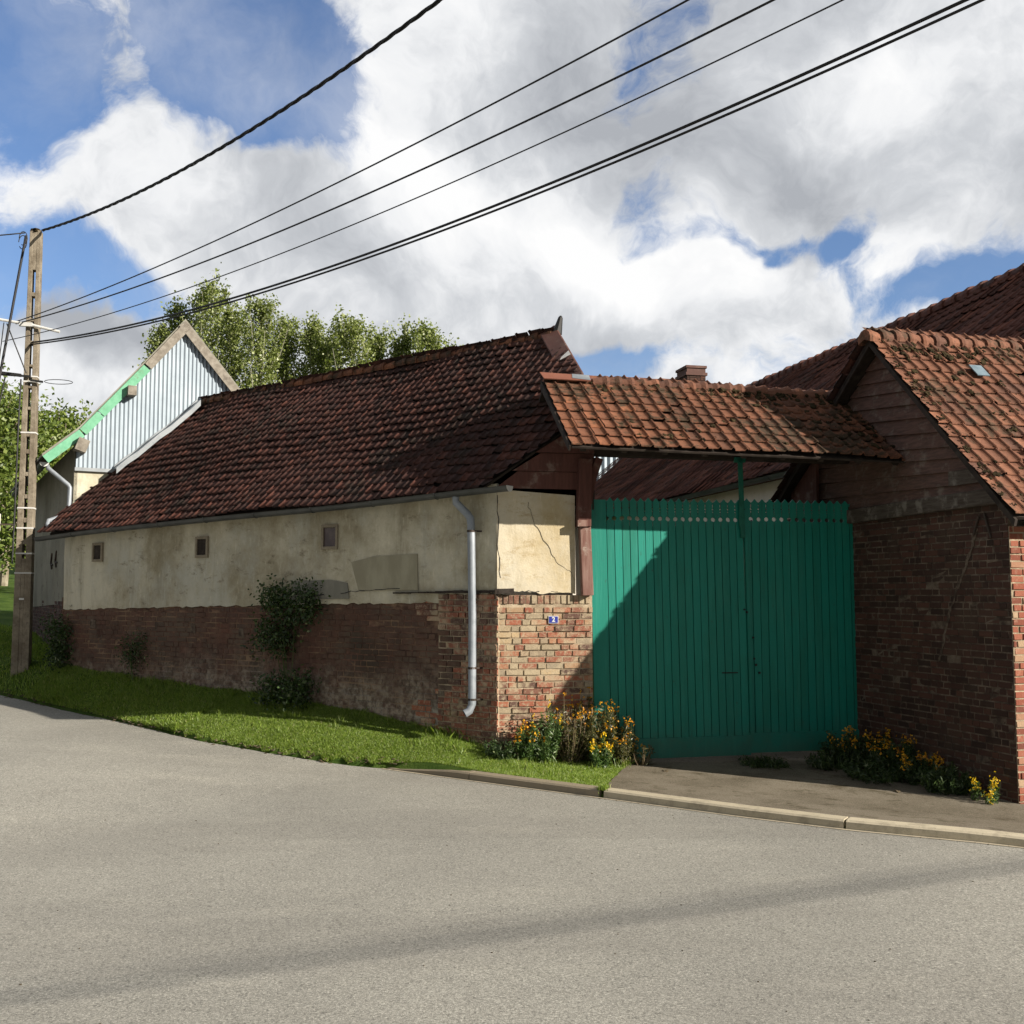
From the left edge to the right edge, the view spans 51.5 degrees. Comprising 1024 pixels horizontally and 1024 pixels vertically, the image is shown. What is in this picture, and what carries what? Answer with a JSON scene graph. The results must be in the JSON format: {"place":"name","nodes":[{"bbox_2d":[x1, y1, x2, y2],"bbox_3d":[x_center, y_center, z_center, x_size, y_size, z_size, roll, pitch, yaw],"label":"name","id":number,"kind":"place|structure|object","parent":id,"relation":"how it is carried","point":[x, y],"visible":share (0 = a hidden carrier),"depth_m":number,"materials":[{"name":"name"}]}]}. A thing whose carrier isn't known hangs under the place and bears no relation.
{"place":"outdoors","nodes":[
{"label":"outdoors","id":0,"kind":"place"},
{"bbox_2d":[0,555,845,828],"bbox_3d":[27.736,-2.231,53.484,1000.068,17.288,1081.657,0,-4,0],"label":"ground","id":1,"kind":"structure","parent":0,"point":[6,603],"depth_m":13.86,"materials":[{"name":"green plant"}]},
{"bbox_2d":[0,456,45,574],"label":"broadleaf tree","id":2,"kind":"object","parent":1,"relation":"on","point":[7,517],"visible":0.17,"depth_m":33.06,"materials":[{"name":"green plant"}]},
{"bbox_2d":[0,363,69,499],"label":"broadleaf tree","id":3,"kind":"object","parent":1,"relation":"on","point":[8,434],"visible":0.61,"depth_m":35.88,"materials":[{"name":"green plant"}]},
{"bbox_2d":[0,228,72,676],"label":"utility pole","id":4,"kind":"object","parent":1,"relation":"on","point":[21,654],"visible":0.93,"depth_m":16.38,"materials":[{"name":"concrete"}]},
{"bbox_2d":[0,323,3,353],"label":"service cable","id":5,"kind":"object","parent":4,"relation":"hanging from","point":[1,338],"visible":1,"depth_m":16.40,"materials":[{"name":"black rubber"}]},
{"bbox_2d":[0,377,5,401],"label":"service cable","id":6,"kind":"object","parent":4,"relation":"attached to","point":[2,388],"visible":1,"depth_m":16.29,"materials":[{"name":"black rubber"}]},
{"bbox_2d":[0,232,24,235],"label":"service cable","id":7,"kind":"object","parent":4,"relation":"attached to","point":[12,234],"visible":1,"depth_m":16.58,"materials":[{"name":"black rubber"}]},
{"bbox_2d":[0,235,26,379],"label":"service cable","id":8,"kind":"object","parent":4,"relation":"attached to","point":[13,304],"visible":1,"depth_m":16.16,"materials":[{"name":"black rubber"}]},
{"bbox_2d":[41,0,441,231],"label":"overhead cable","id":9,"kind":"object","parent":4,"relation":"attached to","point":[421,13],"visible":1,"depth_m":11.58,"materials":[{"name":"black rubber"}]},
{"bbox_2d":[18,0,688,320],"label":"overhead cable","id":10,"kind":"object","parent":4,"relation":"attached to","point":[603,45],"visible":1,"depth_m":9.59,"materials":[{"name":"black rubber"}]},
{"bbox_2d":[22,0,774,321],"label":"overhead cable","id":11,"kind":"object","parent":4,"relation":"attached to","point":[629,71],"visible":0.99,"depth_m":9.54,"materials":[{"name":"black rubber"}]},
{"bbox_2d":[2,0,843,341],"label":"overhead cable","id":12,"kind":"object","parent":4,"relation":"attached to","point":[482,168],"visible":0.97,"depth_m":8.96,"materials":[{"name":"black rubber"}]},
{"bbox_2d":[31,0,968,342],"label":"overhead cable","id":13,"kind":"object","parent":4,"relation":"attached to","point":[951,6],"visible":1,"depth_m":8.78,"materials":[{"name":"black rubber"}]},
{"bbox_2d":[30,0,984,344],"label":"overhead cable","id":14,"kind":"object","parent":4,"relation":"attached to","point":[578,176],"visible":1,"depth_m":8.72,"materials":[{"name":"black rubber"}]},
{"bbox_2d":[0,381,74,585],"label":"broadleaf tree","id":15,"kind":"object","parent":1,"relation":"on","point":[45,444],"visible":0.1,"depth_m":37.90,"materials":[{"name":"green plant"}]},
{"bbox_2d":[39,398,92,457],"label":"broadleaf tree","id":16,"kind":"object","parent":1,"relation":"on","point":[75,423],"visible":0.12,"depth_m":42.09,"materials":[{"name":"green plant"}]},
{"bbox_2d":[0,623,241,731],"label":"grass","id":17,"kind":"structure","parent":1,"relation":"on","point":[134,698],"depth_m":14.47,"materials":[{"name":"green plant"}]},
{"bbox_2d":[10,319,239,644],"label":"metal clad building","id":18,"kind":"structure","parent":1,"relation":"on","point":[151,400],"depth_m":17.40,"materials":[{"name":"corrugated metal"},{"name":"plaster"},{"name":"wood"}]},
{"bbox_2d":[132,318,172,367],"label":"poplar tree","id":19,"kind":"object","parent":1,"relation":"on","point":[161,339],"visible":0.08,"depth_m":44.45,"materials":[{"name":"green plant"}]},
{"bbox_2d":[155,290,199,337],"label":"poplar tree","id":20,"kind":"object","parent":1,"relation":"on","point":[171,321],"visible":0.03,"depth_m":45.45,"materials":[{"name":"green plant"}]},
{"bbox_2d":[174,262,243,375],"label":"poplar tree","id":21,"kind":"object","parent":1,"relation":"on","point":[203,325],"visible":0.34,"depth_m":44.48,"materials":[{"name":"green plant"}]},
{"bbox_2d":[215,293,262,387],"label":"poplar tree","id":22,"kind":"object","parent":1,"relation":"on","point":[235,376],"visible":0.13,"depth_m":46.46,"materials":[{"name":"green plant"}]},
{"bbox_2d":[229,293,299,388],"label":"poplar tree","id":23,"kind":"object","parent":1,"relation":"on","point":[262,314],"visible":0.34,"depth_m":44.38,"materials":[{"name":"green plant"}]},
{"bbox_2d":[245,663,321,711],"bbox_3d":[-2.860,2.177,13.012,1.174,0.663,0.595,-4,-6,39],"label":"shrub","id":24,"kind":"object","parent":1,"relation":"on","point":[295,695],"visible":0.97,"depth_m":12.94,"materials":[{"name":"green plant"}]},
{"bbox_2d":[240,573,330,699],"bbox_3d":[-2.818,1.552,13.094,1.266,1.609,0.446,-3,-5,33],"label":"shrub","id":25,"kind":"object","parent":1,"relation":"on","point":[290,603],"visible":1,"depth_m":13.19,"materials":[{"name":"green plant"}]},
{"bbox_2d":[264,313,311,381],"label":"poplar tree","id":26,"kind":"object","parent":1,"relation":"on","point":[294,326],"visible":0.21,"depth_m":46.43,"materials":[{"name":"green plant"}]},
{"bbox_2d":[284,310,337,379],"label":"poplar tree","id":27,"kind":"object","parent":1,"relation":"on","point":[313,339],"visible":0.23,"depth_m":45.33,"materials":[{"name":"green plant"}]},
{"bbox_2d":[34,316,593,760],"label":"barn","id":28,"kind":"structure","parent":1,"relation":"on","point":[415,512],"depth_m":13.17,"materials":[{"name":"brick"}]},
{"bbox_2d":[34,606,74,673],"bbox_3d":[-6.845,1.930,15.767,0.774,1.117,0.464,-3,-5,34],"label":"corner ivy","id":29,"kind":"object","parent":28,"relation":"attached to","point":[58,654],"visible":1,"depth_m":15.81,"materials":[{"name":"green plant"}]},
{"bbox_2d":[91,543,103,561],"bbox_3d":[-6.088,0.592,15.600,0.241,0.275,0.035,-3,-5,34],"label":"window","id":30,"kind":"structure","parent":28,"relation":"in","point":[97,551],"depth_m":15.59,"materials":[{"name":"brown wood"}]},
{"bbox_2d":[113,626,150,680],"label":"wall ivy","id":31,"kind":"object","parent":28,"relation":"attached to","point":[134,652],"depth_m":14.91,"materials":[{"name":"green plant"}]},
{"bbox_2d":[195,536,208,557],"bbox_3d":[-4.184,0.473,14.324,0.251,0.285,0.035,-3,-5,34],"label":"window","id":32,"kind":"structure","parent":28,"relation":"in","point":[202,542],"depth_m":14.32,"materials":[{"name":"brown wood"}]},
{"bbox_2d":[321,524,338,549],"bbox_3d":[-2.233,0.306,13.022,0.271,0.305,0.035,-3,-5,34],"label":"window","id":33,"kind":"structure","parent":28,"relation":"in","point":[329,536],"depth_m":13.02,"materials":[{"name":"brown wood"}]},
{"bbox_2d":[548,616,557,622],"bbox_3d":[0.456,1.185,11.687,0.112,0.082,0.011,1,-5,-11],"label":"house number","id":34,"kind":"object","parent":28,"relation":"attached to","point":[552,619],"visible":1,"depth_m":11.68,"materials":[{"name":"blue metal"}]},
{"bbox_2d":[317,316,342,371],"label":"poplar tree","id":35,"kind":"object","parent":1,"relation":"on","point":[334,337],"visible":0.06,"depth_m":47.52,"materials":[{"name":"green plant"}]},
{"bbox_2d":[39,663,641,792],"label":"grass tufts","id":36,"kind":"object","parent":1,"relation":"on","point":[603,787],"visible":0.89,"depth_m":12.54,"materials":[{"name":"green plant"}]},
{"bbox_2d":[322,304,376,369],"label":"poplar tree","id":37,"kind":"object","parent":1,"relation":"on","point":[353,329],"visible":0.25,"depth_m":44.12,"materials":[{"name":"green plant"}]},
{"bbox_2d":[359,317,399,363],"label":"poplar tree","id":38,"kind":"object","parent":1,"relation":"on","point":[378,345],"visible":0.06,"depth_m":46.62,"materials":[{"name":"green plant"}]},
{"bbox_2d":[378,313,416,357],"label":"poplar tree","id":39,"kind":"object","parent":1,"relation":"on","point":[404,346],"visible":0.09,"depth_m":45.47,"materials":[{"name":"green plant"}]},
{"bbox_2d":[177,690,627,785],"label":"verge grass","id":40,"kind":"structure","parent":1,"relation":"on","point":[304,724],"depth_m":11.90,"materials":[{"name":"green plant"}]},
{"bbox_2d":[409,317,450,352],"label":"poplar tree","id":41,"kind":"object","parent":1,"relation":"on","point":[428,338],"visible":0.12,"depth_m":44.43,"materials":[{"name":"green plant"}]},
{"bbox_2d":[442,333,463,346],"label":"poplar tree","id":42,"kind":"object","parent":1,"relation":"on","point":[451,343],"depth_m":45.54,"materials":[{"name":"green plant"}]},
{"bbox_2d":[482,736,517,760],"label":"weed","id":43,"kind":"object","parent":1,"relation":"on","point":[499,752],"visible":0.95,"depth_m":11.24,"materials":[{"name":"green plant"}]},
{"bbox_2d":[513,719,544,761],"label":"wallflower plant","id":44,"kind":"object","parent":1,"relation":"on","point":[526,748],"visible":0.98,"depth_m":11.28,"materials":[{"name":"green plant"}]},
{"bbox_2d":[526,699,566,762],"bbox_3d":[0.360,2.359,11.346,0.347,0.722,0.419,-4,-6,41],"label":"wallflower plant","id":45,"kind":"object","parent":1,"relation":"on","point":[550,746],"visible":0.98,"depth_m":11.33,"materials":[{"name":"green plant"}]},
{"bbox_2d":[548,689,591,762],"bbox_3d":[0.623,2.334,11.519,0.481,0.792,0.498,2,-5,-25],"label":"wallflower plant","id":46,"kind":"object","parent":1,"relation":"on","point":[570,752],"visible":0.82,"depth_m":11.43,"materials":[{"name":"green plant"}]},
{"bbox_2d":[570,687,618,762],"bbox_3d":[0.910,2.337,11.593,0.581,0.833,0.616,0,-4,0],"label":"wallflower plant","id":47,"kind":"object","parent":1,"relation":"on","point":[592,727],"visible":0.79,"depth_m":11.52,"materials":[{"name":"green plant"}]},
{"bbox_2d":[588,731,614,769],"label":"wallflower plant","id":48,"kind":"object","parent":1,"relation":"on","point":[602,755],"visible":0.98,"depth_m":11.26,"materials":[{"name":"green plant"}]},
{"bbox_2d":[594,457,616,479],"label":"corrugated shed","id":49,"kind":"structure","parent":1,"relation":"on","point":[607,461],"depth_m":34.60,"materials":[{"name":"white metal"}]},
{"bbox_2d":[596,711,638,765],"bbox_3d":[1.161,2.488,11.575,0.480,0.618,0.467,4,-6,-39],"label":"wallflower plant","id":50,"kind":"object","parent":1,"relation":"on","point":[622,752],"visible":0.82,"depth_m":11.49,"materials":[{"name":"green plant"}]},
{"bbox_2d":[388,767,1023,846],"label":"kerb","id":51,"kind":"structure","parent":1,"relation":"on","point":[927,830],"depth_m":8.85,"materials":[{"name":"grey concrete"}]},
{"bbox_2d":[736,754,790,769],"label":"weed","id":52,"kind":"object","parent":1,"relation":"on","point":[768,762],"visible":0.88,"depth_m":11.63,"materials":[{"name":"green plant"}]},
{"bbox_2d":[594,263,1023,525],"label":"courtyard barn","id":53,"kind":"structure","parent":1,"relation":"on","point":[993,306],"depth_m":19.86,"materials":[{"name":"dark reddish-brown roof tile"},{"name":"beige plaster"}]},
{"bbox_2d":[804,749,866,771],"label":"weed","id":54,"kind":"object","parent":1,"relation":"on","point":[823,761],"visible":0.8,"depth_m":11.51,"materials":[{"name":"green plant"}]},
{"bbox_2d":[816,731,864,765],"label":"wallflower plant","id":55,"kind":"object","parent":1,"relation":"on","point":[833,744],"visible":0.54,"depth_m":11.75,"materials":[{"name":"green plant"}]},
{"bbox_2d":[837,725,893,769],"bbox_3d":[3.898,2.611,11.700,0.673,0.529,0.638,0,-4,0],"label":"wallflower plant","id":56,"kind":"object","parent":1,"relation":"on","point":[854,747],"visible":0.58,"depth_m":11.67,"materials":[{"name":"green plant"}]},
{"bbox_2d":[864,734,917,772],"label":"wallflower plant","id":57,"kind":"object","parent":1,"relation":"on","point":[908,750],"visible":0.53,"depth_m":11.15,"materials":[{"name":"green plant"}]},
{"bbox_2d":[765,326,1023,803],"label":"brick outbuilding","id":58,"kind":"structure","parent":1,"relation":"on","point":[938,545],"depth_m":11.22,"materials":[{"name":"brown brick"}]},
{"bbox_2d":[537,372,905,595],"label":"gate roof","id":59,"kind":"structure","parent":58,"relation":"attached to","point":[635,416],"depth_m":11.76,"materials":[{"name":"orange tile"}]},
{"bbox_2d":[591,457,859,758],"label":"carriage gate","id":60,"kind":"structure","parent":58,"relation":"attached to","point":[723,637],"depth_m":12.10,"materials":[{"name":"teal wood"}]},
{"bbox_2d":[896,748,945,784],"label":"wallflower plant","id":61,"kind":"object","parent":1,"relation":"on","point":[906,766],"visible":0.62,"depth_m":10.75,"materials":[{"name":"green plant"}]},
{"bbox_2d":[915,761,979,795],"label":"weed","id":62,"kind":"object","parent":1,"relation":"on","point":[932,781],"visible":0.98,"depth_m":10.30,"materials":[{"name":"green plant"}]},
{"bbox_2d":[969,777,984,800],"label":"yellow flower","id":63,"kind":"object","parent":1,"relation":"on","point":[976,790],"visible":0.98,"depth_m":10.02,"materials":[{"name":"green plant"}]},
{"bbox_2d":[981,787,997,804],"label":"yellow flower","id":64,"kind":"object","parent":1,"relation":"on","point":[989,799],"visible":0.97,"depth_m":9.84,"materials":[{"name":"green plant"}]},
{"bbox_2d":[0,695,1023,1023],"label":"road","id":65,"kind":"structure","parent":0,"point":[356,895],"depth_m":6.38,"materials":[{"name":"grey asphalt"}]},
{"bbox_2d":[382,768,1023,847],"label":"road channel","id":66,"kind":"object","parent":65,"relation":"on","point":[719,813],"visible":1,"depth_m":8.94,"materials":[{"name":"grey concrete"}]},
{"bbox_2d":[2,688,1008,845],"bbox_3d":[-1.546,2.506,11.242,15.965,0.516,0.628,-3,-5,35],"label":"edge debris","id":67,"kind":"object","parent":66,"relation":"on","point":[10,695],"visible":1,"depth_m":12.36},
{"bbox_2d":[0,0,1023,427],"label":"sky","id":68,"kind":"structure","parent":0,"point":[756,241],"materials":[{"name":"blue"}]},
{"bbox_2d":[19,791,1005,1023],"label":"road grit","id":69,"kind":"object","parent":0,"point":[492,952],"visible":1,"depth_m":6.60,"materials":[{"name":"grey gravel"}]},
{"bbox_2d":[608,751,1023,833],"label":"pavement","id":70,"kind":"structure","parent":0,"point":[800,785],"depth_m":10.14,"materials":[{"name":"grey concrete"}]},
{"bbox_2d":[631,741,656,765],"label":"weed","id":71,"kind":"object","parent":70,"relation":"on","point":[645,761],"visible":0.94,"depth_m":11.56,"materials":[{"name":"green plant"}]},
{"bbox_2d":[839,757,918,784],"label":"weed","id":72,"kind":"object","parent":70,"relation":"on","point":[876,773],"visible":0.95,"depth_m":10.88,"materials":[{"name":"green plant"}]},
{"bbox_2d":[988,771,1002,803],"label":"yellow flower","id":73,"kind":"object","parent":70,"relation":"on","point":[994,784],"visible":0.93,"depth_m":9.92,"materials":[{"name":"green plant"}]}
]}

